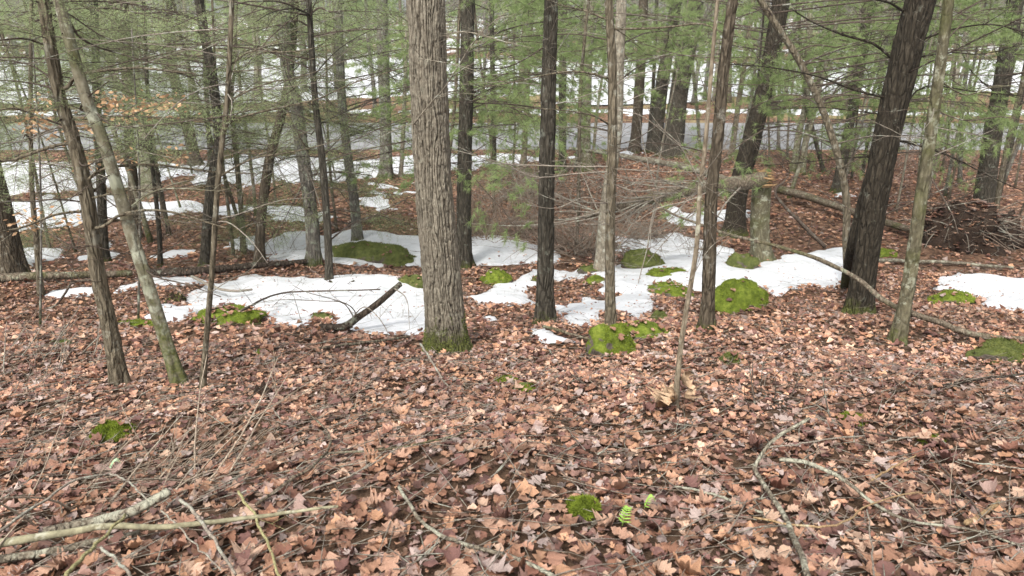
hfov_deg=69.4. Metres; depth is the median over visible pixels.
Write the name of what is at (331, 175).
young hemlock
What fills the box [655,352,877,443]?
brush tangle
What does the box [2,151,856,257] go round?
snow
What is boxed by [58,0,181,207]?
sapling
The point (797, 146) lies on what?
hardwood tree
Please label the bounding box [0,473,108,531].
fallen branch
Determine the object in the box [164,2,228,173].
sapling
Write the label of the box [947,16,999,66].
background tree
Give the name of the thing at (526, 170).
young hemlock
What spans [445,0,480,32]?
bare tree
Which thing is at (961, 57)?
background tree
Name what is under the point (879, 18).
bare tree
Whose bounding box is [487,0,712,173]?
hardwood tree
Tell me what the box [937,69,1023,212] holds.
sapling
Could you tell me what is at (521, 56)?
background tree
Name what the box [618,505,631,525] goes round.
fern sprig
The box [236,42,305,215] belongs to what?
sapling
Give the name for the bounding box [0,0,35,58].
bare tree
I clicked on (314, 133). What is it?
sapling
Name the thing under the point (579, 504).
moss cushion
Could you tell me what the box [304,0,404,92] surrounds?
background tree
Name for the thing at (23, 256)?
cedar tree
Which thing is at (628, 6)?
bare tree
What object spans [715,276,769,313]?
mossy rock
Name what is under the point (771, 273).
snow
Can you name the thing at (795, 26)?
background tree
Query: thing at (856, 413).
moss patch
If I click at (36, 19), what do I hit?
background tree
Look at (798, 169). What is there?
sapling
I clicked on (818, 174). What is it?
young hemlock
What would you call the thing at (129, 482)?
fallen branch
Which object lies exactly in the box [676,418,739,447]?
fallen branch
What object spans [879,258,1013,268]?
fallen branch
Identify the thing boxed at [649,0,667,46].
evergreen tree
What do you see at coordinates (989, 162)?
hardwood tree
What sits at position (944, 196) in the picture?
bare shrub
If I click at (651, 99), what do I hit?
sapling
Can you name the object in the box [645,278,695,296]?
mossy mound
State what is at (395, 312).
bare shrub
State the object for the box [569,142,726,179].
fallen tree
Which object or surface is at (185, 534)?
fallen branch
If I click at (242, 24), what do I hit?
background tree
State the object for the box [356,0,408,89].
background tree
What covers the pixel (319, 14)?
bare tree
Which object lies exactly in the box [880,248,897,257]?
moss patch
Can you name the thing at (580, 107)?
sapling
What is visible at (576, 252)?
bare shrub
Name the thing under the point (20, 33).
evergreen tree
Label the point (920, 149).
sapling
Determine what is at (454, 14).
background tree
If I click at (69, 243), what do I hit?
bare shrub
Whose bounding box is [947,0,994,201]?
sapling
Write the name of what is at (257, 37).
background tree
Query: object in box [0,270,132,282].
fallen log
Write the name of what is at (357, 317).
fallen branch
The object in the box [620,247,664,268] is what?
mossy rock
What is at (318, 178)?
bare shrub
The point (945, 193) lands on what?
sapling
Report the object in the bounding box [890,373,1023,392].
fallen branch
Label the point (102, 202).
hardwood tree
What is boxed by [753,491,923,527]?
fallen branch
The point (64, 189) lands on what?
bare shrub
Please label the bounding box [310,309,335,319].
mossy rock
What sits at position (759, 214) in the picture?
broken snag
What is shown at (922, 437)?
moss patch
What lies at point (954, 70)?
sapling
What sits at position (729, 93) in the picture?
background tree
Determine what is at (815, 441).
fallen branch
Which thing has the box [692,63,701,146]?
sapling
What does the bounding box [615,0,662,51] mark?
bare tree
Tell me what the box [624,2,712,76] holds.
background tree
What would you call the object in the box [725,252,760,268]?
mossy rock
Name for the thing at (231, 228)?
young hemlock
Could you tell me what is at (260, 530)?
split stick
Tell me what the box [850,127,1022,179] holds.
bare shrub
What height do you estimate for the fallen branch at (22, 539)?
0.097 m
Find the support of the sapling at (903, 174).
on the ground
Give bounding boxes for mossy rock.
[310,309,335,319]
[396,272,422,287]
[478,267,512,285]
[531,275,536,281]
[577,263,596,273]
[581,274,604,284]
[585,320,635,357]
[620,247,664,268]
[645,266,687,276]
[650,307,667,320]
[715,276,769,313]
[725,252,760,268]
[927,289,980,303]
[965,333,1023,363]
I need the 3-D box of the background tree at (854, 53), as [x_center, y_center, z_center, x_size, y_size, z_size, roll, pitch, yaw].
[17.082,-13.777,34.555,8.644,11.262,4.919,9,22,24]
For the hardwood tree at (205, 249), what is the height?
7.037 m
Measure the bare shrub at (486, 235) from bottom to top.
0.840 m
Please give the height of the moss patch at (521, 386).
0.100 m
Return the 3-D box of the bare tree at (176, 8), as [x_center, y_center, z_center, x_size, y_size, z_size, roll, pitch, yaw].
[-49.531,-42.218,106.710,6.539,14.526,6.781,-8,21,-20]
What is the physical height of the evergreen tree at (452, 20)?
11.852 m
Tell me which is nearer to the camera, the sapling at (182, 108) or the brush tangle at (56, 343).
the brush tangle at (56, 343)
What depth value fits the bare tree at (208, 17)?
96.22 m
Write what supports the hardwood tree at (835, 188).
on the ground
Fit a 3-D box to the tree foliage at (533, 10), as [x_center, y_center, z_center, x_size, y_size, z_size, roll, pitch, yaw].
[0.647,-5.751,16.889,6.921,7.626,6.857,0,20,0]
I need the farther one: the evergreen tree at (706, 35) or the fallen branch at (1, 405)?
the evergreen tree at (706, 35)
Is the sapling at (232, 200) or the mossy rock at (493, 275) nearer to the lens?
the mossy rock at (493, 275)
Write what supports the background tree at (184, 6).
on the ground
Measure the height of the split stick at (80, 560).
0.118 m
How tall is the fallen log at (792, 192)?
0.290 m
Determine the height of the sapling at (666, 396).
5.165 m
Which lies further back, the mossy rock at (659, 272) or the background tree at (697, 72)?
the background tree at (697, 72)
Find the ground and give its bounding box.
[0,15,1023,575]
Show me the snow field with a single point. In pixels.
(631, 83)
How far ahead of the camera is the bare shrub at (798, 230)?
13.29 m
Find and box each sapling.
[0,0,259,295]
[0,0,277,267]
[0,2,87,252]
[3,29,81,325]
[12,29,200,318]
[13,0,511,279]
[21,0,409,388]
[22,0,94,185]
[33,0,348,258]
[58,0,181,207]
[68,12,207,242]
[75,0,204,235]
[150,0,255,232]
[158,0,279,166]
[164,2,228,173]
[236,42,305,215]
[279,14,335,177]
[366,0,500,169]
[398,10,408,176]
[404,0,495,211]
[475,0,601,163]
[501,0,589,245]
[571,4,653,172]
[576,0,641,169]
[611,0,799,410]
[645,0,657,148]
[647,0,700,184]
[658,0,1023,264]
[692,48,781,139]
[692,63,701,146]
[696,0,789,154]
[710,2,803,166]
[733,5,833,149]
[735,0,866,172]
[742,1,830,164]
[744,0,804,158]
[767,0,769,167]
[782,20,868,154]
[786,2,876,198]
[808,8,891,162]
[825,11,893,176]
[831,7,983,180]
[846,10,932,173]
[848,10,924,175]
[850,1,877,179]
[895,0,974,211]
[917,3,963,175]
[920,0,1023,182]
[928,4,983,198]
[934,3,961,157]
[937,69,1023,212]
[939,3,964,171]
[943,1,994,196]
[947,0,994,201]
[955,43,1023,195]
[980,29,1023,186]
[982,65,1023,181]
[998,0,1023,132]
[1003,138,1022,182]
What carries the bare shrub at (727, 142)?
on the ground
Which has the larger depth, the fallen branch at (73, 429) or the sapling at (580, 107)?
the sapling at (580, 107)
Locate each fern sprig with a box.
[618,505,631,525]
[644,494,654,508]
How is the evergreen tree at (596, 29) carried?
on the ground
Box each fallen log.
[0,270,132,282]
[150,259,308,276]
[775,186,909,232]
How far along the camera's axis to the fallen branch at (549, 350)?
4.54 m
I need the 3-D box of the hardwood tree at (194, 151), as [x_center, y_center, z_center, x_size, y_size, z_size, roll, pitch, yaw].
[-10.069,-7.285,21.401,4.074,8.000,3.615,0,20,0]
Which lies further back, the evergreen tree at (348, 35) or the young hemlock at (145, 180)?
the evergreen tree at (348, 35)
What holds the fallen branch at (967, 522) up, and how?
on the ground
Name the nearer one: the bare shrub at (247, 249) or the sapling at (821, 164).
the bare shrub at (247, 249)
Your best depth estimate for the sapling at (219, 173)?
4.01 m
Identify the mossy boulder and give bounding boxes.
[332,239,416,266]
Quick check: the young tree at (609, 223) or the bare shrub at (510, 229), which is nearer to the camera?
the young tree at (609, 223)
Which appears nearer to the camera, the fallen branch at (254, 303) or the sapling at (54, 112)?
the fallen branch at (254, 303)
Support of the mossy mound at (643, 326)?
on the ground
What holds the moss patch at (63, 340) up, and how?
on the ground
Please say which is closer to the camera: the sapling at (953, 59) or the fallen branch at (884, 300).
the fallen branch at (884, 300)
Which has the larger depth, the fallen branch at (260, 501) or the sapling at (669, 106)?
the sapling at (669, 106)
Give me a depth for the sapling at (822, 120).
23.05 m
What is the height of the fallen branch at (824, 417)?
0.085 m
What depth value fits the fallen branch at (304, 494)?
2.76 m
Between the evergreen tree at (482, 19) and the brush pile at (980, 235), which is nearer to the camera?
the brush pile at (980, 235)
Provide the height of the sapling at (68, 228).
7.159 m
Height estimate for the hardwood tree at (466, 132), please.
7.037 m
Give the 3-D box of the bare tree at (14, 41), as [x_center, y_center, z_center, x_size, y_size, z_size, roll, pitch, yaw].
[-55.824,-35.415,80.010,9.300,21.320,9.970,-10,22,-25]
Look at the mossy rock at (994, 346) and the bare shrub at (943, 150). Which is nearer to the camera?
the mossy rock at (994, 346)
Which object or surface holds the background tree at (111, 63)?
on the ground
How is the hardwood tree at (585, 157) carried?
on the ground
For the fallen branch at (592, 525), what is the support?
on the ground
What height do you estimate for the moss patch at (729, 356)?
0.112 m
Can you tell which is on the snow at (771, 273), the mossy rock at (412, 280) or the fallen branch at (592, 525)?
the mossy rock at (412, 280)
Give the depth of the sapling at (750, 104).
17.19 m
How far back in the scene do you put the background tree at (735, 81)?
34.53 m
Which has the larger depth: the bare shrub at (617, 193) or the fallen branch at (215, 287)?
the bare shrub at (617, 193)
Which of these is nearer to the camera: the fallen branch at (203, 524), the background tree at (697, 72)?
the fallen branch at (203, 524)
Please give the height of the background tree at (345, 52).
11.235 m
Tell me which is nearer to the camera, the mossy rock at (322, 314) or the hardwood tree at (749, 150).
the mossy rock at (322, 314)
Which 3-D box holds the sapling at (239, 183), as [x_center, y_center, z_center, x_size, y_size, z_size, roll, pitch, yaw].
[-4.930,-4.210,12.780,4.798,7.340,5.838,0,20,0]
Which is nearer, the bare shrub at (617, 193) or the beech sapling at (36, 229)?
the beech sapling at (36, 229)
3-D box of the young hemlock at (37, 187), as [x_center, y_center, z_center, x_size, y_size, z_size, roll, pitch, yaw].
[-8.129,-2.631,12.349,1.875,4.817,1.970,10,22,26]
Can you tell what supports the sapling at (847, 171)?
on the ground
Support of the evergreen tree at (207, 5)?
on the ground
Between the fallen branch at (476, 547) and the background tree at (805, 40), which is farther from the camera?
the background tree at (805, 40)
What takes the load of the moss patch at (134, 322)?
on the ground
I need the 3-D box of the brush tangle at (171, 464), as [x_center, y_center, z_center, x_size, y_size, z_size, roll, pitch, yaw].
[-1.381,0.690,3.258,1.042,0.419,1.138,-17,26,-39]
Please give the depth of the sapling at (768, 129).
21.36 m
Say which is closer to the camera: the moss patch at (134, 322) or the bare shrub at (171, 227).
the moss patch at (134, 322)
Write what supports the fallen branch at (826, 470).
on the ground
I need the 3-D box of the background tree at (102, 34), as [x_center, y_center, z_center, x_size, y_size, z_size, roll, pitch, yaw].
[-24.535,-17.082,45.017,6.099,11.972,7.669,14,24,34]
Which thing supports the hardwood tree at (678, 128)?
on the ground
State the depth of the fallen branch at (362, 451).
3.04 m
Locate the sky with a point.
(216, 6)
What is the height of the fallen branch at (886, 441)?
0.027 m
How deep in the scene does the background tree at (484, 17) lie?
34.08 m
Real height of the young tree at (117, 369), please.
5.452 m
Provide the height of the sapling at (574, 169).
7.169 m
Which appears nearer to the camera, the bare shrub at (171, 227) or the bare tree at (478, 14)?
the bare shrub at (171, 227)
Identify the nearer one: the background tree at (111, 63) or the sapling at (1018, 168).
the sapling at (1018, 168)
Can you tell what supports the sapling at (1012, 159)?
on the ground
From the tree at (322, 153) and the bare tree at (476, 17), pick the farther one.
the bare tree at (476, 17)
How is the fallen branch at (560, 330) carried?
on the snow at (771, 273)
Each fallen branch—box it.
[0,397,44,407]
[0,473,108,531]
[0,505,337,547]
[0,530,139,563]
[42,488,171,531]
[64,421,125,439]
[99,545,131,575]
[108,473,167,498]
[160,510,221,570]
[178,498,252,575]
[190,275,252,292]
[240,278,380,311]
[242,279,420,335]
[255,411,332,505]
[277,447,398,513]
[314,335,409,350]
[327,424,476,453]
[397,485,556,575]
[419,343,463,386]
[541,325,588,339]
[548,349,601,389]
[589,516,602,528]
[647,184,1023,341]
[675,485,774,522]
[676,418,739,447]
[705,383,906,439]
[737,417,810,575]
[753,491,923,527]
[769,435,864,447]
[774,169,826,247]
[779,446,1023,547]
[845,509,874,575]
[870,454,915,481]
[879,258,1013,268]
[881,436,918,442]
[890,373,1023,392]
[900,501,917,511]
[927,449,989,537]
[936,454,1023,469]
[963,500,1000,525]
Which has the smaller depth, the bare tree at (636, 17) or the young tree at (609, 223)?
the young tree at (609, 223)
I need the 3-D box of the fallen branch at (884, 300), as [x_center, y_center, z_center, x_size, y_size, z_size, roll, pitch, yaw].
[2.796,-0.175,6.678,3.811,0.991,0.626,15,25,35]
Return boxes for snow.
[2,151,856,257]
[3,108,1023,116]
[25,245,1023,343]
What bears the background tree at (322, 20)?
on the ground
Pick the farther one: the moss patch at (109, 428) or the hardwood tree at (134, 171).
the hardwood tree at (134, 171)
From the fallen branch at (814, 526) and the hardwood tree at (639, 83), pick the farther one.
the hardwood tree at (639, 83)
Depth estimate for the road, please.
27.88 m
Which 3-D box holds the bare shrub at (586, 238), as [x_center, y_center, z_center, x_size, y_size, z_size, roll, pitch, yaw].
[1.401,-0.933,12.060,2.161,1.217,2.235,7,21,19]
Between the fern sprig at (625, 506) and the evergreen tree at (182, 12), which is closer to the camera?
the fern sprig at (625, 506)
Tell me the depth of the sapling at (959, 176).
18.32 m
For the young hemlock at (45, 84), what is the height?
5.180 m
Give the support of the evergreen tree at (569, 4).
on the ground
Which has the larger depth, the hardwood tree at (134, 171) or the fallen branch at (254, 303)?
the hardwood tree at (134, 171)
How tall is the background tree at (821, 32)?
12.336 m
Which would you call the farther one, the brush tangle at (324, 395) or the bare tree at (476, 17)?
the bare tree at (476, 17)
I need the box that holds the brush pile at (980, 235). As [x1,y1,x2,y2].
[889,198,1023,257]
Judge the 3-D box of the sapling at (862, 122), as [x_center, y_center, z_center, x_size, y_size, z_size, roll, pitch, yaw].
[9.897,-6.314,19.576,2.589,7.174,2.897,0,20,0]
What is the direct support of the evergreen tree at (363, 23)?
on the ground
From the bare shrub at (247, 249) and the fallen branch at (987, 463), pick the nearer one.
the fallen branch at (987, 463)
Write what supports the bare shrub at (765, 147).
on the ground
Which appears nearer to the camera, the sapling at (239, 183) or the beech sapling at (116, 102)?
the beech sapling at (116, 102)
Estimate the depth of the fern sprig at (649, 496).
2.73 m
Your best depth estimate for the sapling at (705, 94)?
16.49 m
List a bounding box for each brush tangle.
[0,308,150,390]
[0,355,318,572]
[37,375,326,506]
[207,341,417,432]
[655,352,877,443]
[661,437,972,555]
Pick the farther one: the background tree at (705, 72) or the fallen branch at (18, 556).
the background tree at (705, 72)
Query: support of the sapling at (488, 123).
on the ground
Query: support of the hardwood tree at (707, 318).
on the ground
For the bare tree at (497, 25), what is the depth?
77.19 m
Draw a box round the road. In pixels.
[0,123,1023,149]
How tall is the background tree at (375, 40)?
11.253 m
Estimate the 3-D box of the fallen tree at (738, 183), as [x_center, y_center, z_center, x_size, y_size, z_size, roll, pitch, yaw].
[1.447,-1.204,11.020,3.520,3.006,3.770,18,27,40]
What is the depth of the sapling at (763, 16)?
14.09 m
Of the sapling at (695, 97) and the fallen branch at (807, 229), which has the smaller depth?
the fallen branch at (807, 229)
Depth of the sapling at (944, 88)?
14.04 m
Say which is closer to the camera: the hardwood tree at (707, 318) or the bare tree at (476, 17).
the hardwood tree at (707, 318)
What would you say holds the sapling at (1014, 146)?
on the ground
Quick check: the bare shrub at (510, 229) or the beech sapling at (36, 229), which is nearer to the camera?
the beech sapling at (36, 229)
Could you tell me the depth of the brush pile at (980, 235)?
12.62 m
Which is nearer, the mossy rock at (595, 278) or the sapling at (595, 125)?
the mossy rock at (595, 278)
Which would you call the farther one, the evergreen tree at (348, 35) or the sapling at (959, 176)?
the evergreen tree at (348, 35)
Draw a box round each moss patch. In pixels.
[41,336,71,345]
[88,416,137,443]
[117,316,153,327]
[255,343,273,355]
[488,371,522,384]
[512,378,539,391]
[719,350,747,364]
[836,406,867,426]
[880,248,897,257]
[915,428,946,444]
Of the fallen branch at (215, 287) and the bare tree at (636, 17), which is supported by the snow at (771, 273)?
the fallen branch at (215, 287)
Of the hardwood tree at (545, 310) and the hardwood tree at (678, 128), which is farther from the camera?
the hardwood tree at (678, 128)
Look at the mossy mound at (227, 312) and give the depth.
6.61 m
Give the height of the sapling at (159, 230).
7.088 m
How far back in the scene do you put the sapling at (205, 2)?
20.78 m
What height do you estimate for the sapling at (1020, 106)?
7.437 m
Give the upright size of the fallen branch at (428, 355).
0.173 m
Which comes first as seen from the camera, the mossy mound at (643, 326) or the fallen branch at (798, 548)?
the fallen branch at (798, 548)
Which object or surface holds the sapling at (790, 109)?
on the ground
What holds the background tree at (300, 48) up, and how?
on the ground
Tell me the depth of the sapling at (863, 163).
18.89 m
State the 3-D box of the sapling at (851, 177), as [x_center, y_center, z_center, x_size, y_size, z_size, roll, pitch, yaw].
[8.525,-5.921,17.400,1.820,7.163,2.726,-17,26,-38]
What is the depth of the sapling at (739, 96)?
23.97 m
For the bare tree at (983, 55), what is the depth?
78.53 m
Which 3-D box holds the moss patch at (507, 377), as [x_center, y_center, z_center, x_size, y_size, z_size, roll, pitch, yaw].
[-0.035,0.574,4.731,0.192,0.092,0.199,18,26,40]
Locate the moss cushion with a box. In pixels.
[565,493,601,524]
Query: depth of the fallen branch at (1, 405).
4.17 m
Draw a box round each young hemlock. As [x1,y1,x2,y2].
[0,31,111,247]
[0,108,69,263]
[6,0,109,190]
[106,1,205,218]
[153,0,282,258]
[218,0,313,205]
[276,0,378,230]
[389,46,458,159]
[476,1,543,180]
[806,3,889,179]
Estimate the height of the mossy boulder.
0.492 m
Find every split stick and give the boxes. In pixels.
[64,514,126,575]
[237,490,288,575]
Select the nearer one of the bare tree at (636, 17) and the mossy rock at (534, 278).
the mossy rock at (534, 278)
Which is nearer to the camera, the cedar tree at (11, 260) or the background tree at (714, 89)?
the cedar tree at (11, 260)
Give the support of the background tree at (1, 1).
on the ground
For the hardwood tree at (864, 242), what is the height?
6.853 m
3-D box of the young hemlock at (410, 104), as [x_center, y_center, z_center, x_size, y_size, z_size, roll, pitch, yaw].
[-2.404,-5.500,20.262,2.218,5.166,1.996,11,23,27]
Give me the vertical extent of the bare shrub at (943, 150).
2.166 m
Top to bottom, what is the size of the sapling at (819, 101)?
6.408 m
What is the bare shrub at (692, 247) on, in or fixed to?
on the ground
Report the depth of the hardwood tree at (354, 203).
12.79 m
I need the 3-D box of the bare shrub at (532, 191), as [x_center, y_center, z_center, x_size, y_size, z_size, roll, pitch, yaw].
[0.066,-2.538,16.239,3.718,1.719,3.274,-5,21,-13]
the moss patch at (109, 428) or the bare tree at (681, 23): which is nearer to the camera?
the moss patch at (109, 428)
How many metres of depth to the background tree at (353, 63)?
33.85 m
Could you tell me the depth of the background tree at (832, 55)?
62.58 m
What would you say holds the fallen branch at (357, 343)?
on the ground
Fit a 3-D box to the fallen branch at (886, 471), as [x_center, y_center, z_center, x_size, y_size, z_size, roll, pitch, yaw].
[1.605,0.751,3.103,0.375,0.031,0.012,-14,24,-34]
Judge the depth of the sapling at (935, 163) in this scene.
16.30 m
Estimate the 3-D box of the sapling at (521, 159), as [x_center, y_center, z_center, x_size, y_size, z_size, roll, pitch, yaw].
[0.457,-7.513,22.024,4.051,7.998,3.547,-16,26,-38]
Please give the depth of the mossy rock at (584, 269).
10.88 m
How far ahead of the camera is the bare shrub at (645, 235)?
13.75 m
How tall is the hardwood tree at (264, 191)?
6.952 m
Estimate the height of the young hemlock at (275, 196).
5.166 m
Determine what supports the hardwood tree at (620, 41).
on the ground
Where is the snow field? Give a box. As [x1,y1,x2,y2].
[0,57,1023,104]
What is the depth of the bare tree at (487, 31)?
94.41 m
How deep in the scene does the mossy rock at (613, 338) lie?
5.46 m
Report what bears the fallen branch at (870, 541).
on the ground
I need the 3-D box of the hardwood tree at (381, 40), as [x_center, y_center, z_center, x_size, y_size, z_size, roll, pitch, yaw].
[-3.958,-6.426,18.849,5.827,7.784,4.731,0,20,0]
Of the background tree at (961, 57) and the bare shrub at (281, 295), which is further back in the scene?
the background tree at (961, 57)
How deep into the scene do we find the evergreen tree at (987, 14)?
109.42 m
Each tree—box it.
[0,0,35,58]
[0,0,60,55]
[0,0,117,105]
[0,0,203,260]
[0,0,255,388]
[0,0,287,199]
[0,0,302,387]
[0,0,360,238]
[0,2,133,271]
[0,10,129,272]
[4,0,28,58]
[4,1,60,63]
[30,0,352,266]
[55,0,181,90]
[62,6,181,96]
[87,0,238,165]
[113,0,166,71]
[119,0,198,98]
[129,0,406,261]
[131,0,416,271]
[155,0,192,39]
[156,0,199,40]
[182,0,223,42]
[188,0,276,57]
[189,0,300,97]
[199,0,619,240]
[214,9,275,64]
[238,0,356,91]
[257,0,448,179]
[288,0,662,268]
[299,1,356,48]
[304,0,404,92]
[312,0,330,52]
[322,0,408,116]
[323,0,375,55]
[343,16,376,65]
[345,0,399,58]
[349,0,393,50]
[353,5,400,55]
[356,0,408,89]
[363,0,404,66]
[364,0,548,354]
[374,0,513,116]
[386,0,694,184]
[389,7,460,45]
[445,0,460,34]
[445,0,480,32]
[445,0,496,26]
[445,0,497,34]
[447,0,719,272]
[449,0,676,326]
[459,0,511,114]
[467,0,747,324]
[471,108,776,282]
[474,0,510,46]
[474,0,511,46]
[477,0,539,58]
[477,11,593,95]
[482,0,1023,238]
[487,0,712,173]
[496,0,713,171]
[539,0,602,57]
[558,0,604,56]
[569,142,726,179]
[597,0,694,153]
[600,0,638,30]
[603,0,662,54]
[606,0,863,330]
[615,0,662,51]
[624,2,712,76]
[632,0,755,158]
[636,0,714,41]
[644,3,752,99]
[645,0,681,153]
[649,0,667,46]
[652,0,756,102]
[659,0,989,193]
[672,2,744,104]
[675,2,737,58]
[701,0,744,100]
[705,0,852,115]
[707,0,1023,314]
[719,0,880,78]
[731,2,860,175]
[748,1,880,96]
[786,2,872,77]
[813,2,870,68]
[823,0,979,108]
[842,0,1023,204]
[845,0,894,79]
[849,2,897,56]
[859,0,1023,345]
[922,3,1016,107]
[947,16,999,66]
[954,1,1023,58]
[961,0,1005,42]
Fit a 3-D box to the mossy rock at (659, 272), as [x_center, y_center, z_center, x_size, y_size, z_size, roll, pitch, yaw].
[2.213,-0.211,10.574,0.629,0.229,0.493,0,20,0]
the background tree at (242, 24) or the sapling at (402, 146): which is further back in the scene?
the background tree at (242, 24)
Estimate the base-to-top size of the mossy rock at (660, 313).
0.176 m
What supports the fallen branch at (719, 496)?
on the ground
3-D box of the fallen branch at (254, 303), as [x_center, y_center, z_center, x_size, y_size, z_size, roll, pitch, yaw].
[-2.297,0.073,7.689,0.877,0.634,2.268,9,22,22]
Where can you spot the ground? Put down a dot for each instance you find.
(460, 567)
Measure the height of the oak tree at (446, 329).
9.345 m
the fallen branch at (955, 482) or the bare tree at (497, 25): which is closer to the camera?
the fallen branch at (955, 482)
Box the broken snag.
[749,168,776,262]
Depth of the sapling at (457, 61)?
12.04 m
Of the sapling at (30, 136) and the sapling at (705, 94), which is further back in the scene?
the sapling at (705, 94)
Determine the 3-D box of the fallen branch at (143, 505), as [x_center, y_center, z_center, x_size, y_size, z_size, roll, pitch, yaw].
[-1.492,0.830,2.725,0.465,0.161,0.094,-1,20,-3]
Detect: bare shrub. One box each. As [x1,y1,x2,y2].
[4,138,204,210]
[23,217,124,259]
[110,197,246,244]
[191,209,351,261]
[226,140,414,201]
[227,272,325,306]
[358,285,424,322]
[388,130,595,238]
[452,136,615,218]
[456,194,533,248]
[489,169,672,266]
[524,190,649,269]
[554,195,702,250]
[559,168,690,216]
[649,101,791,164]
[657,211,740,255]
[691,114,918,172]
[727,203,841,248]
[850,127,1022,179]
[855,171,1021,216]
[869,105,1023,173]
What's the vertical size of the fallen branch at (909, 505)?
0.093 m
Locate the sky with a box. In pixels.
[9,0,1000,15]
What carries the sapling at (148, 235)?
on the ground
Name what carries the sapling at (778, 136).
on the ground
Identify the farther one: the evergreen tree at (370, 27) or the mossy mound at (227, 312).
the evergreen tree at (370, 27)
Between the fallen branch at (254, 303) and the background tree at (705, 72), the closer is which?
the fallen branch at (254, 303)
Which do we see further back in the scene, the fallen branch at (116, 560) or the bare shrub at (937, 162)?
the bare shrub at (937, 162)
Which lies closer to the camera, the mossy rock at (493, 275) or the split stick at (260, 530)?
the split stick at (260, 530)
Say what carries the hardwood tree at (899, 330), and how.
on the ground
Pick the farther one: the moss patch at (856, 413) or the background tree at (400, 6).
the background tree at (400, 6)
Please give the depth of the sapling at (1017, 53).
19.54 m
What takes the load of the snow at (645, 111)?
on the ground
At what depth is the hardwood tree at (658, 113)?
24.49 m
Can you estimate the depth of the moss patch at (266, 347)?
5.28 m
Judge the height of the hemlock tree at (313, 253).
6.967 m
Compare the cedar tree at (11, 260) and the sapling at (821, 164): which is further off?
the sapling at (821, 164)
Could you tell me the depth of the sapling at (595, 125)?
21.32 m
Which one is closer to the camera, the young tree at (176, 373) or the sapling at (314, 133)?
the young tree at (176, 373)
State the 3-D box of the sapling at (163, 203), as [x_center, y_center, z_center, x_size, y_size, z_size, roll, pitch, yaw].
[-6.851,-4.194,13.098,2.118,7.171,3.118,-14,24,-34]
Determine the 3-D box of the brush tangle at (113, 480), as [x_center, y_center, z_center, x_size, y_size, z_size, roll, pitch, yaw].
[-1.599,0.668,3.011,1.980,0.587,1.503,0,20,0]
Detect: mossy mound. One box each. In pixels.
[190,302,268,325]
[609,316,674,338]
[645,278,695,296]
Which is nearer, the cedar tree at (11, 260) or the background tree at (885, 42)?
the cedar tree at (11, 260)
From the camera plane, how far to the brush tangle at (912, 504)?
2.91 m
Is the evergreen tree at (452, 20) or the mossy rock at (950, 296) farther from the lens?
the evergreen tree at (452, 20)
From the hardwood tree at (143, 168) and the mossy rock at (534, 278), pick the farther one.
the hardwood tree at (143, 168)
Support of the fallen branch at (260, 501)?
on the ground
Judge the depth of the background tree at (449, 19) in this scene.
56.04 m
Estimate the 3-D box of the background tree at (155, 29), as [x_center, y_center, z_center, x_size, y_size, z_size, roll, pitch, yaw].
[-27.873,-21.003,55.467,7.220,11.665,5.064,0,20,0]
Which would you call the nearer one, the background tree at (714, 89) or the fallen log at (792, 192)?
the fallen log at (792, 192)
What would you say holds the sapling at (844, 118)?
on the ground

